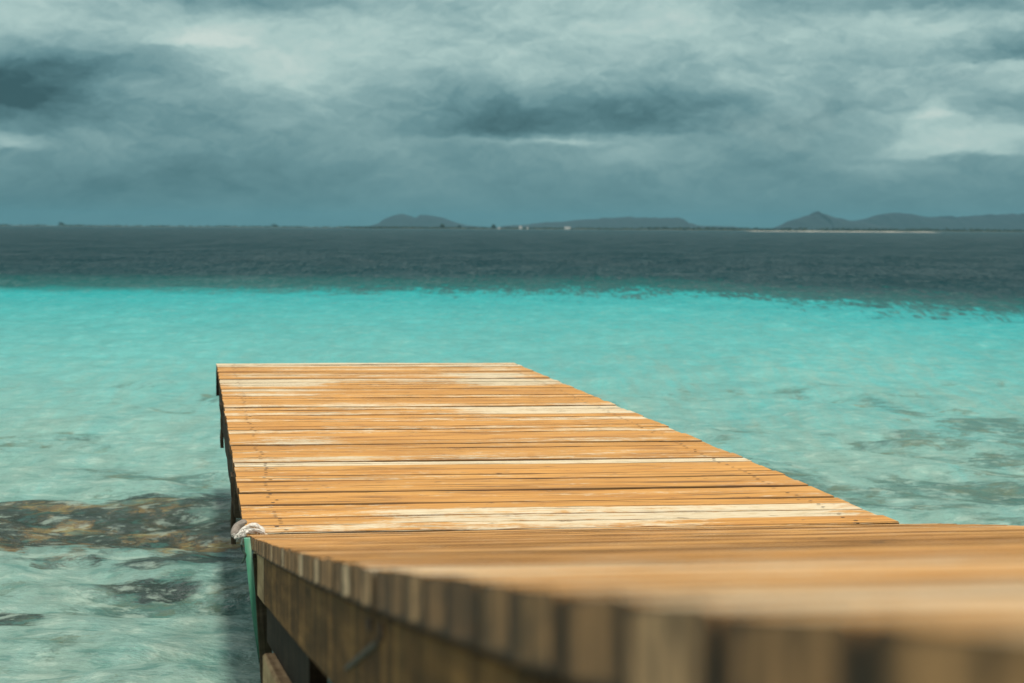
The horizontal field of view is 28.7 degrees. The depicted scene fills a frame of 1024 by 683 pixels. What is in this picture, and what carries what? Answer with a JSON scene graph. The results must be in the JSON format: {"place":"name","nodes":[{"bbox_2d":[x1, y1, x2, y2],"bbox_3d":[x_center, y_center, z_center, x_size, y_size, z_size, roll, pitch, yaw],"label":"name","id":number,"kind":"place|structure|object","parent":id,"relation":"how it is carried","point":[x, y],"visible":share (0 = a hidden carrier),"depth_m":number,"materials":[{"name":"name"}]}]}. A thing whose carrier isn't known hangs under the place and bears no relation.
{"place":"outdoors","nodes":[
{"label":"outdoors","id":0,"kind":"place"},
{"bbox_2d":[2,225,347,227],"bbox_3d":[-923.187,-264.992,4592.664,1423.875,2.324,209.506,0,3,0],"label":"coast","id":1,"kind":"structure","parent":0,"point":[183,226],"depth_m":4539.90},
{"bbox_2d":[368,214,488,227],"bbox_3d":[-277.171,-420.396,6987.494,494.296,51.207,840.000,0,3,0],"label":"hill","id":2,"kind":"structure","parent":0,"point":[400,220],"depth_m":6744.83,"materials":[{"name":"grey"}]},
{"bbox_2d":[0,226,1023,682],"bbox_3d":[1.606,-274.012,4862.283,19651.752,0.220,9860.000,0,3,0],"label":"water","id":3,"kind":"structure","parent":0,"point":[878,372],"depth_m":29.56,"materials":[{"name":"teal liquid"}]},
{"bbox_2d":[0,224,1023,231],"bbox_3d":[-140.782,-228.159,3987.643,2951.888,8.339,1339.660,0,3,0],"label":"coastal woods","id":4,"kind":"object","parent":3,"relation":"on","point":[836,229],"visible":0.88,"depth_m":3375.04,"materials":[{"name":"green plant"}]},
{"bbox_2d":[0,0,1023,228],"label":"sky","id":5,"kind":"structure","parent":0,"point":[751,114],"materials":[{"name":"grey"}]},
{"bbox_2d":[497,216,747,229],"bbox_3d":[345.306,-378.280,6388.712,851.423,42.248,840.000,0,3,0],"label":"hill","id":6,"kind":"structure","parent":0,"point":[630,222],"depth_m":6158.73,"materials":[{"name":"grey"}]},
{"bbox_2d":[401,228,1000,231],"bbox_3d":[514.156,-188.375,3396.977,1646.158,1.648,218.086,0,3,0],"label":"coast","id":7,"kind":"structure","parent":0,"point":[673,229],"depth_m":3345.84},
{"bbox_2d":[773,211,900,230],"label":"hill","id":8,"kind":"structure","parent":0,"point":[817,220],"depth_m":5807.25,"materials":[{"name":"grey"}]},
{"bbox_2d":[762,231,940,232],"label":"beach","id":9,"kind":"structure","parent":0,"point":[831,231],"depth_m":1891.81,"materials":[{"name":"beige sand"}]},
{"bbox_2d":[853,213,1023,231],"bbox_3d":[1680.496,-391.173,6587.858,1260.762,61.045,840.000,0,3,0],"label":"hill","id":10,"kind":"structure","parent":0,"point":[904,221],"depth_m":6361.14,"materials":[{"name":"grey"}]},
{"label":"seabed","id":11,"kind":"structure","parent":0,"visible":0},
{"bbox_2d":[216,363,898,543],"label":"pier","id":12,"kind":"structure","parent":11,"relation":"on","point":[314,448],"depth_m":8.30,"materials":[{"name":"brown wood"}]},
{"bbox_2d":[244,523,1023,682],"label":"dock","id":13,"kind":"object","parent":12,"relation":"attached to","point":[903,603],"depth_m":1.16,"materials":[{"name":"brown wood"}]},
{"bbox_2d":[231,519,267,563],"bbox_3d":[-0.769,0.588,5.943,0.115,0.106,0.836,0,3,-9],"label":"mooring rope","id":14,"kind":"object","parent":13,"relation":"on","point":[239,529],"visible":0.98,"depth_m":6.26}
]}

